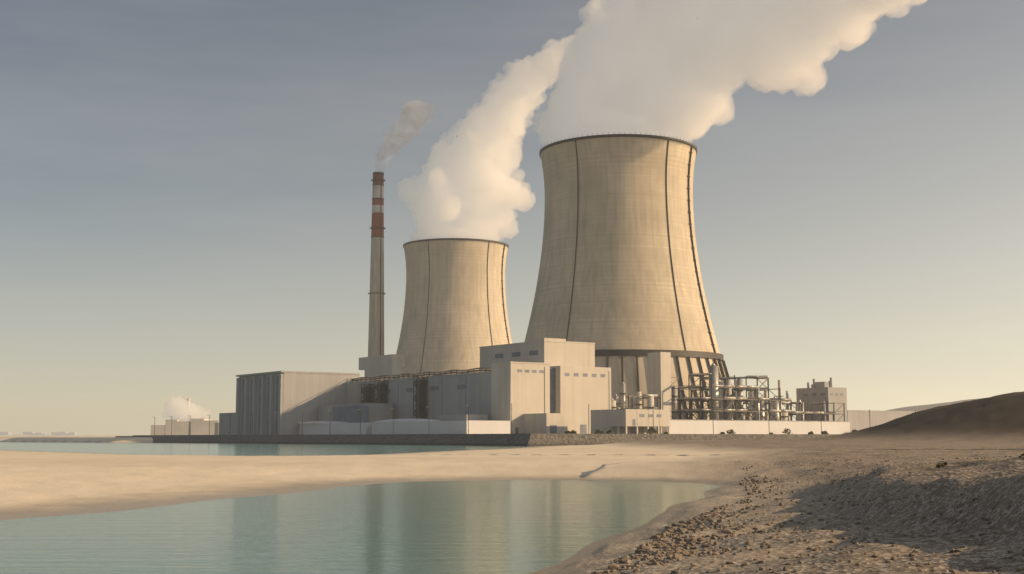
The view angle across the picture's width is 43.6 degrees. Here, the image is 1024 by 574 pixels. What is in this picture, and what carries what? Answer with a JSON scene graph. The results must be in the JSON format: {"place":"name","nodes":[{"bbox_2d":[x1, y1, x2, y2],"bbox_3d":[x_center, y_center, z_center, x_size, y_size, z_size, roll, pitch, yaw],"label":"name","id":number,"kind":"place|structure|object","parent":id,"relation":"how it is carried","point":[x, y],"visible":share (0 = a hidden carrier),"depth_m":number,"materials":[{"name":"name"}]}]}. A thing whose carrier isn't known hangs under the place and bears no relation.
{"place":"outdoors","nodes":[
{"label":"outdoors","id":0,"kind":"place"},
{"bbox_2d":[0,440,718,573],"bbox_3d":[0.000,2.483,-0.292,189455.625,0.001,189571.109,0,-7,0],"label":"sea","id":1,"kind":"structure","parent":0,"point":[483,527],"depth_m":36.16,"materials":[{"name":"teal liquid"}]},
{"bbox_2d":[359,354,404,376],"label":"duct house","id":2,"kind":"structure","parent":0,"point":[381,365],"depth_m":648.10,"materials":[{"name":"grey concrete"}]},
{"bbox_2d":[396,238,511,377],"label":"tower shell","id":3,"kind":"object","parent":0,"point":[458,332],"visible":0.81,"depth_m":933.23},
{"bbox_2d":[408,237,509,372],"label":"cooling tower ribs","id":4,"kind":"object","parent":3,"relation":"attached to","point":[487,292],"visible":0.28,"depth_m":940.46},
{"bbox_2d":[0,391,1023,573],"bbox_3d":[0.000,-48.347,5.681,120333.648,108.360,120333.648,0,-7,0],"label":"ground","id":5,"kind":"structure","parent":0,"point":[33,484],"depth_m":60.85,"materials":[{"name":"beige sand"}]},
{"bbox_2d":[0,432,76,434],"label":"buildings","id":6,"kind":"structure","parent":5,"relation":"on","point":[42,433],"depth_m":8941.67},
{"bbox_2d":[151,398,218,434],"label":"plant","id":7,"kind":"object","parent":5,"relation":"on","point":[192,427],"visible":0.56,"depth_m":1640.35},
{"bbox_2d":[116,434,837,445],"bbox_3d":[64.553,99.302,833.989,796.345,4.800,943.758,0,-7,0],"label":"platform","id":8,"kind":"structure","parent":5,"relation":"on","point":[485,439],"depth_m":420.20,"materials":[{"name":"grey concrete"}]},
{"bbox_2d":[219,371,359,434],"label":"ribbed block","id":9,"kind":"structure","parent":8,"relation":"on","point":[286,396],"depth_m":549.66,"materials":[{"name":"grey metal"}]},
{"bbox_2d":[368,172,385,356],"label":"chimney","id":10,"kind":"object","parent":8,"relation":"on","point":[376,324],"visible":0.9,"depth_m":963.79,"materials":[{"name":"concrete"}]},
{"bbox_2d":[298,403,509,434],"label":"buildings","id":11,"kind":"structure","parent":8,"relation":"on","point":[376,418],"depth_m":485.31,"materials":[{"name":"grey concrete"}]},
{"bbox_2d":[346,361,610,433],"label":"hall","id":12,"kind":"structure","parent":8,"relation":"on","point":[497,391],"depth_m":470.18,"materials":[{"name":"beige concrete"}]},
{"bbox_2d":[347,367,490,418],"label":"steel work","id":13,"kind":"object","parent":12,"relation":"attached to","point":[420,399],"visible":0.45,"depth_m":506.54,"materials":[{"name":"black metal"}]},
{"bbox_2d":[479,338,594,369],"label":"tall block","id":14,"kind":"structure","parent":12,"relation":"on","point":[557,352],"depth_m":509.98,"materials":[{"name":"beige concrete"}]},
{"bbox_2d":[154,350,915,434],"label":"facade fittings","id":15,"kind":"object","parent":8,"relation":"on","point":[553,429],"visible":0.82,"depth_m":471.24,"materials":[{"name":"grey metal"}]},
{"bbox_2d":[524,413,567,433],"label":"annex","id":16,"kind":"object","parent":8,"relation":"on","point":[537,423],"visible":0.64,"depth_m":448.25,"materials":[{"name":"beige concrete"}]},
{"bbox_2d":[591,409,669,433],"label":"block","id":17,"kind":"structure","parent":8,"relation":"on","point":[617,421],"depth_m":435.29,"materials":[{"name":"beige concrete"}]},
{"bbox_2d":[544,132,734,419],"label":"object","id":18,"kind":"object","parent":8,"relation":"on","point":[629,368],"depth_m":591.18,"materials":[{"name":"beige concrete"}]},
{"bbox_2d":[648,352,671,418],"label":"tower","id":19,"kind":"structure","parent":8,"relation":"on","point":[659,374],"depth_m":541.23,"materials":[{"name":"beige concrete"}]},
{"bbox_2d":[563,427,856,433],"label":"shrubs","id":20,"kind":"object","parent":8,"relation":"on","point":[598,431],"depth_m":441.38,"materials":[{"name":"green plant"}]},
{"bbox_2d":[611,363,833,420],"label":"process vessels","id":21,"kind":"object","parent":8,"relation":"on","point":[717,392],"visible":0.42,"depth_m":557.01,"materials":[{"name":"grey metal"}]},
{"bbox_2d":[616,373,844,420],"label":"steel framework","id":22,"kind":"object","parent":8,"relation":"on","point":[700,400],"visible":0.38,"depth_m":558.94,"materials":[{"name":"metal"}]},
{"bbox_2d":[654,419,849,433],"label":"perimeter wall","id":23,"kind":"structure","parent":8,"relation":"on","point":[680,426],"depth_m":471.76,"materials":[{"name":"beige concrete"}]},
{"bbox_2d":[796,378,846,420],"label":"building","id":24,"kind":"structure","parent":8,"relation":"on","point":[826,388],"depth_m":623.50,"materials":[{"name":"beige concrete"}]},
{"bbox_2d":[847,410,917,431],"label":"wall","id":25,"kind":"structure","parent":8,"relation":"on","point":[858,419],"depth_m":767.23,"materials":[{"name":"beige concrete"}]},
{"bbox_2d":[591,456,1023,573],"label":"stones","id":26,"kind":"object","parent":5,"relation":"on","point":[643,550],"visible":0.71,"depth_m":26.32,"materials":[{"name":"brown stone"}]},
{"bbox_2d":[936,453,1023,467],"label":"bank shrubs","id":27,"kind":"object","parent":5,"relation":"on","point":[939,465],"visible":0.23,"depth_m":36.94,"materials":[{"name":"green plant"}]},
{"bbox_2d":[0,0,1023,435],"label":"sky","id":28,"kind":"structure","parent":0,"point":[186,187],"materials":[{"name":"blue"}]},
{"bbox_2d":[524,134,719,352],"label":"tower shell","id":29,"kind":"object","parent":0,"point":[623,296],"depth_m":612.99}
]}

